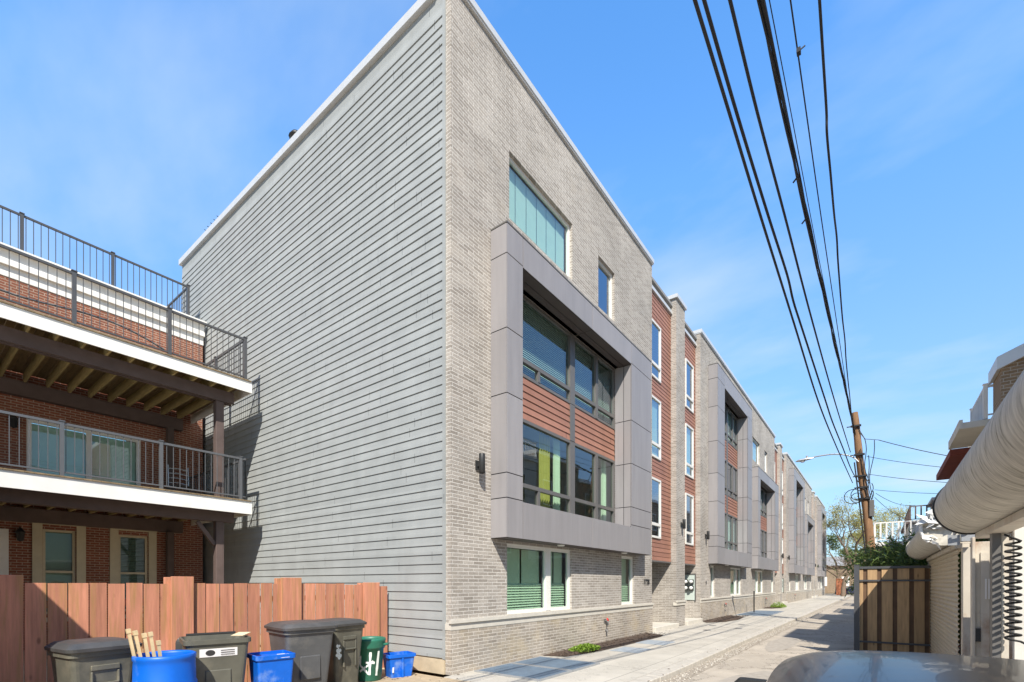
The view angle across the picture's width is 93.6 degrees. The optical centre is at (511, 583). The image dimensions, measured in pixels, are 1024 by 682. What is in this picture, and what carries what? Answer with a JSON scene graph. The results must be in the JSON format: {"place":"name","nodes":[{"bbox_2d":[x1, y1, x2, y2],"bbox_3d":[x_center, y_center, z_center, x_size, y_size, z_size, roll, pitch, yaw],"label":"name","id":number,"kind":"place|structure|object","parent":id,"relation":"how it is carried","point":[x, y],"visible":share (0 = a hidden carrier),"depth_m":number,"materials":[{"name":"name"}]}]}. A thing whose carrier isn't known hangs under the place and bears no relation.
{"place":"outdoors","nodes":[
{"label":"outdoors","id":0,"kind":"place"},
{"bbox_2d":[23,647,466,681],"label":"yard","id":1,"kind":"structure","parent":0,"point":[417,677],"depth_m":8.66,"materials":[{"name":"beige concrete"}]},
{"bbox_2d":[44,637,141,681],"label":"rubbish cart","id":2,"kind":"object","parent":1,"relation":"on","point":[101,659],"visible":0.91,"depth_m":5.16,"materials":[{"name":"grey plastic"}]},
{"bbox_2d":[0,205,251,650],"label":"brick house","id":3,"kind":"structure","parent":1,"relation":"on","point":[86,355],"depth_m":12.56,"materials":[{"name":"red brick"}]},
{"bbox_2d":[0,528,8,574],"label":"back door","id":4,"kind":"structure","parent":3,"relation":"in","point":[4,533],"depth_m":11.93,"materials":[{"name":"white paint"}]},
{"bbox_2d":[43,529,74,613],"bbox_3d":[-12.086,-0.310,12.821,0.073,2.220,0.650,0,0,37],"label":"window","id":5,"kind":"structure","parent":3,"relation":"in","point":[58,545],"depth_m":12.82,"materials":[{"name":"clear glass"}]},
{"bbox_2d":[26,418,140,485],"bbox_3d":[-11.742,-3.225,13.282,0.142,2.050,2.400,0,0,37],"label":"sliding door","id":6,"kind":"structure","parent":3,"relation":"in","point":[53,433],"depth_m":13.24,"materials":[{"name":"white paint"}]},
{"bbox_2d":[119,535,146,610],"bbox_3d":[-11.119,-0.300,14.090,0.073,2.200,0.700,0,0,37],"label":"window","id":7,"kind":"structure","parent":3,"relation":"in","point":[132,549],"depth_m":14.09,"materials":[{"name":"clear glass"}]},
{"bbox_2d":[167,465,195,492],"bbox_3d":[-9.087,-2.720,13.208,0.564,1.061,0.511,0,0,37],"label":"deck chair","id":8,"kind":"object","parent":3,"relation":"on","point":[183,485],"visible":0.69,"depth_m":13.21,"materials":[{"name":"black metal"}]},
{"bbox_2d":[132,650,197,681],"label":"plastic barrel","id":9,"kind":"object","parent":1,"relation":"on","point":[173,666],"visible":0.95,"depth_m":5.18,"materials":[{"name":"blue plastic"}]},
{"bbox_2d":[125,628,135,655],"bbox_3d":[-4.063,1.055,5.235,0.232,1.140,0.048,0,0,-43],"label":"wooden stick","id":10,"kind":"object","parent":9,"relation":"in","point":[128,632],"visible":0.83,"depth_m":5.18,"materials":[{"name":"beige wood"}]},
{"bbox_2d":[131,635,136,656],"bbox_3d":[-4.089,1.095,5.299,0.222,1.060,0.048,0,0,-42],"label":"wooden stick","id":11,"kind":"object","parent":9,"relation":"in","point":[134,644],"visible":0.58,"depth_m":5.25,"materials":[{"name":"beige wood"}]},
{"bbox_2d":[132,630,141,656],"bbox_3d":[-4.000,1.065,5.244,0.226,1.120,0.050,0,0,-39],"label":"wooden stick","id":12,"kind":"object","parent":9,"relation":"in","point":[135,633],"visible":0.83,"depth_m":5.19,"materials":[{"name":"beige wood"}]},
{"bbox_2d":[141,633,149,656],"bbox_3d":[-3.942,1.080,5.262,0.185,1.088,0.050,0,0,-40],"label":"wooden stick","id":13,"kind":"object","parent":9,"relation":"in","point":[144,636],"visible":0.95,"depth_m":5.22,"materials":[{"name":"beige wood"}]},
{"bbox_2d":[147,632,155,656],"bbox_3d":[-3.896,1.075,5.290,0.185,1.098,0.050,0,0,-40],"label":"wooden stick","id":14,"kind":"object","parent":9,"relation":"in","point":[150,635],"visible":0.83,"depth_m":5.25,"materials":[{"name":"beige wood"}]},
{"bbox_2d":[155,640,161,656],"bbox_3d":[-3.867,1.125,5.337,0.042,0.996,0.142,0,0,37],"label":"wooden stick","id":15,"kind":"object","parent":9,"relation":"in","point":[158,643],"visible":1,"depth_m":5.29,"materials":[{"name":"beige wood"}]},
{"bbox_2d":[0,575,386,681],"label":"wood fence","id":16,"kind":"object","parent":1,"relation":"on","point":[181,602],"visible":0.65,"depth_m":6.74,"materials":[{"name":"red wood"}]},
{"bbox_2d":[175,631,250,681],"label":"rubbish cart","id":17,"kind":"object","parent":1,"relation":"on","point":[221,656],"visible":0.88,"depth_m":5.93,"materials":[{"name":"grey plastic"}]},
{"bbox_2d":[231,632,249,635],"bbox_3d":[-3.509,0.652,6.219,0.197,0.044,0.125,0,0,11],"label":"cardboard scrap","id":18,"kind":"object","parent":17,"relation":"on","point":[240,633],"visible":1,"depth_m":6.21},
{"bbox_2d":[247,650,295,681],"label":"recycling bin","id":19,"kind":"object","parent":1,"relation":"on","point":[272,666],"visible":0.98,"depth_m":6.28,"materials":[{"name":"blue plastic"}]},
{"bbox_2d":[264,620,337,681],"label":"rubbish cart","id":20,"kind":"object","parent":1,"relation":"on","point":[308,643],"visible":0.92,"depth_m":6.94,"materials":[{"name":"grey plastic"}]},
{"bbox_2d":[317,618,366,681],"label":"rubbish cart","id":21,"kind":"object","parent":1,"relation":"on","point":[345,651],"visible":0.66,"depth_m":7.74,"materials":[{"name":"grey plastic"}]},
{"bbox_2d":[358,636,388,681],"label":"rubbish can","id":22,"kind":"object","parent":1,"relation":"on","point":[371,658],"visible":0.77,"depth_m":8.36,"materials":[{"name":"green plastic"}]},
{"bbox_2d":[383,651,415,677],"bbox_3d":[-2.105,1.501,8.920,0.540,0.422,0.410,0,0,-37],"label":"recycling bin","id":23,"kind":"object","parent":1,"relation":"on","point":[398,664],"visible":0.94,"depth_m":8.77,"materials":[{"name":"blue plastic"}]},
{"bbox_2d":[0,0,1023,556],"label":"sky","id":24,"kind":"structure","parent":0,"point":[127,127],"materials":[{"name":"blue"}]},
{"bbox_2d":[260,593,859,677],"bbox_3d":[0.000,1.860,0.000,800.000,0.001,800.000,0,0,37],"label":"ground","id":25,"kind":"structure","parent":0,"point":[428,673],"depth_m":9.93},
{"bbox_2d":[825,556,859,592],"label":"house","id":26,"kind":"structure","parent":25,"relation":"on","point":[830,583],"depth_m":91.80,"materials":[{"name":"brown brick"}]},
{"bbox_2d":[826,531,863,593],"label":"street tree","id":27,"kind":"object","parent":25,"relation":"on","point":[833,539],"visible":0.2,"depth_m":82.12,"materials":[{"name":"green plant"}]},
{"bbox_2d":[838,502,914,556],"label":"spring tree","id":28,"kind":"object","parent":25,"relation":"on","point":[857,534],"visible":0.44,"depth_m":70.40,"materials":[{"name":"green plant"}]},
{"bbox_2d":[842,527,989,652],"bbox_3d":[11.135,0.214,13.083,3.558,3.303,4.427,0,0,37],"label":"hedge","id":29,"kind":"object","parent":25,"relation":"on","point":[889,554],"visible":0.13,"depth_m":12.46,"materials":[{"name":"green plant"}]},
{"bbox_2d":[444,595,847,681],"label":"pavement","id":30,"kind":"structure","parent":0,"point":[691,640],"depth_m":12.02,"materials":[{"name":"concrete"}]},
{"bbox_2d":[179,0,825,674],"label":"apartment building","id":31,"kind":"structure","parent":30,"relation":"on","point":[497,406],"depth_m":11.55,"materials":[{"name":"grey brick"}]},
{"bbox_2d":[288,129,297,138],"bbox_3d":[-5.954,-11.730,13.273,0.400,1.460,0.400,0,0,37],"label":"roof vent","id":32,"kind":"object","parent":31,"relation":"on","point":[292,133],"visible":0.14,"depth_m":13.13,"materials":[{"name":"metal"}]},
{"bbox_2d":[507,544,569,613],"bbox_3d":[0.600,-0.100,11.429,0.212,1.520,2.730,0,0,37],"label":"window","id":33,"kind":"structure","parent":31,"relation":"in","point":[530,587],"depth_m":11.44,"materials":[{"name":"green glass"}]},
{"bbox_2d":[509,156,569,276],"bbox_3d":[0.635,-8.575,11.472,0.134,1.450,2.680,0,0,37],"label":"window","id":34,"kind":"structure","parent":31,"relation":"in","point":[522,203],"depth_m":11.49,"materials":[{"name":"white plastic"}]},
{"bbox_2d":[523,419,614,522],"bbox_3d":[1.360,-2.730,12.616,0.312,2.040,5.520,0,0,37],"label":"window","id":35,"kind":"structure","parent":31,"relation":"in","point":[543,493],"depth_m":12.59,"materials":[{"name":"brown metal"}]},
{"bbox_2d":[523,295,614,429],"bbox_3d":[1.415,-5.640,12.575,0.174,1.860,5.520,0,0,37],"label":"window","id":36,"kind":"structure","parent":31,"relation":"in","point":[572,394],"depth_m":12.62,"materials":[{"name":"brown metal"}]},
{"bbox_2d":[598,259,611,318],"bbox_3d":[2.669,-8.575,14.089,0.070,1.450,1.050,0,0,37],"label":"window","id":37,"kind":"structure","parent":31,"relation":"in","point":[600,264],"depth_m":14.44,"materials":[{"name":"white plastic"}]},
{"bbox_2d":[621,556,632,604],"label":"window","id":38,"kind":"structure","parent":31,"relation":"in","point":[624,586],"depth_m":15.58,"materials":[{"name":"white plastic"}]},
{"bbox_2d":[652,477,660,538],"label":"window","id":39,"kind":"structure","parent":31,"relation":"in","point":[657,480],"depth_m":17.96,"materials":[{"name":"white plastic"}]},
{"bbox_2d":[652,395,660,460],"bbox_3d":[5.226,-5.700,17.641,0.133,2.200,1.040,0,0,37],"label":"window","id":40,"kind":"structure","parent":31,"relation":"in","point":[654,406],"depth_m":17.85,"materials":[{"name":"white plastic"}]},
{"bbox_2d":[652,318,660,383],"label":"window","id":41,"kind":"structure","parent":31,"relation":"in","point":[655,324],"depth_m":17.94,"materials":[{"name":"white plastic"}]},
{"bbox_2d":[685,493,693,545],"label":"window","id":42,"kind":"structure","parent":31,"relation":"in","point":[686,494],"depth_m":20.82,"materials":[{"name":"white plastic"}]},
{"bbox_2d":[685,423,693,478],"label":"window","id":43,"kind":"structure","parent":31,"relation":"in","point":[687,433],"depth_m":20.94,"materials":[{"name":"white plastic"}]},
{"bbox_2d":[685,358,693,413],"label":"window","id":44,"kind":"structure","parent":31,"relation":"in","point":[686,361],"depth_m":20.72,"materials":[{"name":"white plastic"}]},
{"bbox_2d":[711,566,713,596],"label":"window","id":45,"kind":"structure","parent":31,"relation":"in","point":[711,566],"depth_m":23.30,"materials":[{"name":"white plastic"}]},
{"bbox_2d":[725,513,736,550],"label":"window","id":46,"kind":"structure","parent":31,"relation":"in","point":[729,522],"depth_m":26.67,"materials":[{"name":"grey glass"}]},
{"bbox_2d":[725,460,736,500],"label":"window","id":47,"kind":"structure","parent":31,"relation":"in","point":[730,471],"depth_m":26.47,"materials":[{"name":"grey glass"}]},
{"bbox_2d":[725,405,736,449],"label":"window","id":48,"kind":"structure","parent":31,"relation":"in","point":[729,422],"depth_m":26.63,"materials":[{"name":"grey glass"}]},
{"bbox_2d":[730,568,739,595],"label":"window","id":49,"kind":"structure","parent":31,"relation":"in","point":[733,590],"depth_m":27.00,"materials":[{"name":"white plastic"}]},
{"bbox_2d":[753,439,757,463],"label":"window","id":50,"kind":"structure","parent":31,"relation":"in","point":[755,446],"depth_m":31.63,"materials":[{"name":"white glass"}]},
{"bbox_2d":[755,570,761,593],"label":"window","id":51,"kind":"structure","parent":31,"relation":"in","point":[758,574],"depth_m":32.31,"materials":[{"name":"white plastic"}]},
{"bbox_2d":[761,529,766,557],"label":"window","id":52,"kind":"structure","parent":31,"relation":"in","point":[763,533],"depth_m":33.82,"materials":[{"name":"glass"}]},
{"bbox_2d":[761,488,766,517],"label":"window","id":53,"kind":"structure","parent":31,"relation":"in","point":[763,494],"depth_m":33.82,"materials":[{"name":"grey glass"}]},
{"bbox_2d":[771,572,772,591],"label":"window","id":54,"kind":"structure","parent":31,"relation":"in","point":[771,572],"depth_m":36.29,"materials":[{"name":"white plastic"}]},
{"bbox_2d":[795,575,797,589],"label":"window","id":55,"kind":"structure","parent":31,"relation":"in","point":[796,576],"depth_m":47.13,"materials":[{"name":"white plastic"}]},
{"bbox_2d":[474,656,599,680],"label":"light well grate","id":56,"kind":"object","parent":30,"relation":"on","point":[541,668],"visible":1,"depth_m":9.47,"materials":[{"name":"metal"}]},
{"bbox_2d":[544,632,661,655],"bbox_3d":[3.003,1.653,13.611,0.824,0.070,6.547,0,0,37],"label":"mulch bed","id":57,"kind":"object","parent":30,"relation":"on","point":[635,638],"visible":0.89,"depth_m":13.25,"materials":[{"name":"brown soil"}]},
{"bbox_2d":[568,643,600,651],"bbox_3d":[1.834,1.588,12.059,0.640,0.192,1.295,0,0,37],"label":"groundcover plant","id":58,"kind":"object","parent":57,"relation":"on","point":[582,647],"visible":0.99,"depth_m":11.86,"materials":[{"name":"green plant"}]},
{"bbox_2d":[609,647,650,652],"bbox_3d":[3.033,1.690,12.273,0.750,0.019,0.900,0,0,37],"label":"hatch plate","id":59,"kind":"object","parent":30,"relation":"on","point":[631,649],"visible":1,"depth_m":12.29,"materials":[{"name":"metal"}]},
{"bbox_2d":[637,640,673,644],"bbox_3d":[4.104,1.690,13.845,0.900,0.019,0.950,0,0,37],"label":"hatch plate","id":60,"kind":"object","parent":30,"relation":"on","point":[656,642],"visible":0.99,"depth_m":13.75,"materials":[{"name":"metal"}]},
{"bbox_2d":[703,615,745,622],"bbox_3d":[10.237,1.653,22.864,1.115,0.070,5.638,0,0,37],"label":"mulch bed","id":61,"kind":"object","parent":30,"relation":"on","point":[725,618],"visible":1,"depth_m":22.36,"materials":[{"name":"brown soil"}]},
{"bbox_2d":[753,591,754,611],"bbox_3d":[14.091,1.060,27.985,0.180,1.280,0.175,0,0,37],"label":"post","id":62,"kind":"object","parent":30,"relation":"on","point":[753,601],"visible":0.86,"depth_m":27.97,"materials":[{"name":"black metal"}]},
{"bbox_2d":[736,610,783,616],"bbox_3d":[14.146,1.685,27.314,1.600,0.029,5.370,0,0,37],"label":"light well grate","id":63,"kind":"object","parent":30,"relation":"on","point":[761,613],"visible":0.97,"depth_m":26.81,"materials":[{"name":"metal"}]},
{"bbox_2d":[822,492,917,595],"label":"spring tree","id":64,"kind":"object","parent":30,"relation":"on","point":[835,521],"visible":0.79,"depth_m":62.95,"materials":[{"name":"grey plant"}]},
{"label":"mulch bed","id":65,"kind":"structure","parent":30,"relation":"on","visible":0},
{"bbox_2d":[770,602,786,607],"bbox_3d":[18.606,1.462,33.589,1.023,0.442,2.128,0,0,37],"label":"groundcover plant","id":66,"kind":"object","parent":65,"relation":"on","point":[781,605],"visible":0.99,"depth_m":33.40,"materials":[{"name":"green plant"}]},
{"bbox_2d":[672,595,960,681],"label":"road","id":67,"kind":"structure","parent":0,"point":[813,634],"depth_m":14.03,"materials":[{"name":"concrete"}]},
{"bbox_2d":[383,619,843,680],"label":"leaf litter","id":68,"kind":"object","parent":67,"relation":"on","point":[648,680],"visible":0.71,"depth_m":10.96,"materials":[{"name":"brown plant"}]},
{"bbox_2d":[629,595,849,681],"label":"kerb","id":69,"kind":"structure","parent":67,"relation":"on","point":[675,669],"depth_m":11.73,"materials":[{"name":"concrete"}]},
{"bbox_2d":[662,605,833,681],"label":"pebbles","id":70,"kind":"object","parent":67,"relation":"on","point":[682,675],"visible":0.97,"depth_m":12.30,"materials":[{"name":"gravel"}]},
{"bbox_2d":[664,596,851,681],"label":"gutter","id":71,"kind":"object","parent":67,"relation":"on","point":[702,668],"visible":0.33,"depth_m":12.21,"materials":[{"name":"white concrete"}]},
{"bbox_2d":[720,623,859,681],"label":"road patch","id":72,"kind":"object","parent":67,"relation":"on","point":[781,644],"visible":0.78,"depth_m":14.23,"materials":[{"name":"grey concrete"}]},
{"bbox_2d":[819,548,863,580],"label":"bare tree","id":73,"kind":"object","parent":67,"relation":"on","point":[842,561],"visible":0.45,"depth_m":49.25,"materials":[{"name":"grey plant"}]},
{"bbox_2d":[835,586,859,593],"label":"parked car","id":74,"kind":"object","parent":67,"relation":"on","point":[849,590],"visible":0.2,"depth_m":71.37,"materials":[{"name":"blue paint"}]},
{"bbox_2d":[847,412,875,554],"bbox_3d":[13.942,-2.498,18.907,1.266,8.625,0.378,0,0,37],"label":"utility pole","id":75,"kind":"object","parent":67,"relation":"on","point":[867,503],"visible":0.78,"depth_m":18.86,"materials":[{"name":"brown wood"}]},
{"bbox_2d":[693,0,852,482],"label":"overhead cable","id":76,"kind":"object","parent":75,"relation":"attached to","point":[705,35],"visible":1,"depth_m":4.98,"materials":[{"name":"black rubber"}]},
{"bbox_2d":[702,0,857,481],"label":"overhead cable","id":77,"kind":"object","parent":75,"relation":"attached to","point":[715,40],"visible":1,"depth_m":5.10,"materials":[{"name":"black rubber"}]},
{"bbox_2d":[728,0,850,452],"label":"overhead cable","id":78,"kind":"object","parent":75,"relation":"attached to","point":[734,18],"visible":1,"depth_m":5.40,"materials":[{"name":"black rubber"}]},
{"bbox_2d":[765,0,842,370],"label":"overhead cable","id":79,"kind":"object","parent":75,"relation":"attached to","point":[794,133],"visible":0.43,"depth_m":6.37,"materials":[{"name":"black rubber"}]},
{"bbox_2d":[757,0,855,434],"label":"overhead cable","id":80,"kind":"object","parent":75,"relation":"attached to","point":[770,46],"visible":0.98,"depth_m":6.58,"materials":[{"name":"black rubber"}]},
{"bbox_2d":[790,0,846,387],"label":"overhead cable","id":81,"kind":"object","parent":75,"relation":"attached to","point":[798,50],"visible":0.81,"depth_m":6.58,"materials":[{"name":"black rubber"}]},
{"bbox_2d":[796,453,858,462],"bbox_3d":[12.825,-5.051,19.622,2.181,0.538,0.260,0,0,37],"label":"street lamp","id":82,"kind":"object","parent":75,"relation":"attached to","point":[803,460],"visible":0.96,"depth_m":19.77,"materials":[{"name":"metal"}]},
{"bbox_2d":[818,0,853,432],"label":"overhead cable","id":83,"kind":"object","parent":75,"relation":"attached to","point":[825,88],"visible":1,"depth_m":5.69,"materials":[{"name":"black rubber"}]},
{"bbox_2d":[844,487,867,503],"bbox_3d":[13.495,-3.441,18.885,0.768,0.632,0.065,0,0,37],"label":"cable coil","id":84,"kind":"object","parent":75,"relation":"hanging from","point":[855,493],"visible":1,"depth_m":18.87,"materials":[{"name":"black rubber"}]},
{"bbox_2d":[867,456,937,466],"bbox_3d":[15.601,-4.140,16.652,0.017,1.697,5.545,0,0,-38],"label":"service wire","id":85,"kind":"object","parent":75,"relation":"attached to","point":[905,462],"visible":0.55,"depth_m":17.89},
{"bbox_2d":[870,474,946,482],"bbox_3d":[15.780,-3.685,16.829,0.017,1.187,5.370,0,0,-43],"label":"service wire","id":86,"kind":"object","parent":75,"relation":"attached to","point":[909,479],"visible":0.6,"depth_m":17.88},
{"bbox_2d":[879,440,946,455],"bbox_3d":[16.501,-4.730,17.537,5.127,1.683,0.026,0,0,25],"label":"service wire","id":87,"kind":"object","parent":75,"relation":"attached to","point":[913,448],"visible":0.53,"depth_m":18.15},
{"bbox_2d":[734,650,1023,681],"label":"parked car","id":88,"kind":"object","parent":67,"relation":"on","point":[858,666],"visible":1,"depth_m":2.09,"materials":[{"name":"grey paint"}]},
{"bbox_2d":[854,565,930,652],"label":"wood gate","id":89,"kind":"structure","parent":67,"relation":"on","point":[895,610],"depth_m":11.29,"materials":[{"name":"brown wood"}]},
{"bbox_2d":[936,447,988,648],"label":"house addition","id":90,"kind":"structure","parent":67,"relation":"on","point":[951,462],"depth_m":13.38,"materials":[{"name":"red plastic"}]},
{"bbox_2d":[948,383,992,449],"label":"balcony","id":91,"kind":"structure","parent":67,"relation":"on","point":[965,434],"depth_m":11.19,"materials":[{"name":"beige paint"}]},
{"bbox_2d":[988,343,1023,540],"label":"house addition","id":92,"kind":"structure","parent":67,"relation":"on","point":[1006,371],"depth_m":9.79,"materials":[{"name":"brown brick"}]},
{"bbox_2d":[1013,527,1023,659],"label":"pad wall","id":93,"kind":"structure","parent":67,"relation":"on","point":[1018,650],"depth_m":5.29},
{"bbox_2d":[836,579,842,594],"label":"brick pillar","id":94,"kind":"structure","parent":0,"point":[838,586],"depth_m":70.42,"materials":[{"name":"orange brick"}]},
{"bbox_2d":[873,519,921,546],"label":"railing","id":95,"kind":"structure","parent":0,"point":[898,522],"depth_m":20.28,"materials":[{"name":"white paint"}]},
{"bbox_2d":[901,497,934,540],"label":"balcony railing","id":96,"kind":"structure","parent":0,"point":[908,513],"depth_m":24.65,"materials":[{"name":"white metal"}]},
{"bbox_2d":[906,509,974,654],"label":"roller gate","id":97,"kind":"structure","parent":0,"point":[935,544],"depth_m":8.18,"materials":[{"name":"white metal"}]},
{"bbox_2d":[932,370,1023,658],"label":"roller gate","id":98,"kind":"structure","parent":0,"point":[980,494],"depth_m":3.85,"materials":[{"name":"beige metal"}]},
{"bbox_2d":[1004,534,1023,643],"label":"coiled hose","id":99,"kind":"object","parent":98,"relation":"hanging from","point":[1015,587],"visible":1,"depth_m":4.79,"materials":[{"name":"black plastic"}]},
{"bbox_2d":[961,537,1012,658],"bbox_3d":[6.571,0.600,6.409,0.755,2.400,1.040,0,0,37],"label":"side door","id":100,"kind":"structure","parent":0,"point":[975,598],"depth_m":6.21,"materials":[{"name":"white metal"}]},
{"bbox_2d":[975,540,1012,658],"bbox_3d":[6.301,0.630,6.027,0.720,2.340,0.055,0,0,37],"label":"door leaf","id":101,"kind":"structure","parent":100,"relation":"in","point":[982,549],"depth_m":6.18,"materials":[{"name":"white metal"}]}
]}

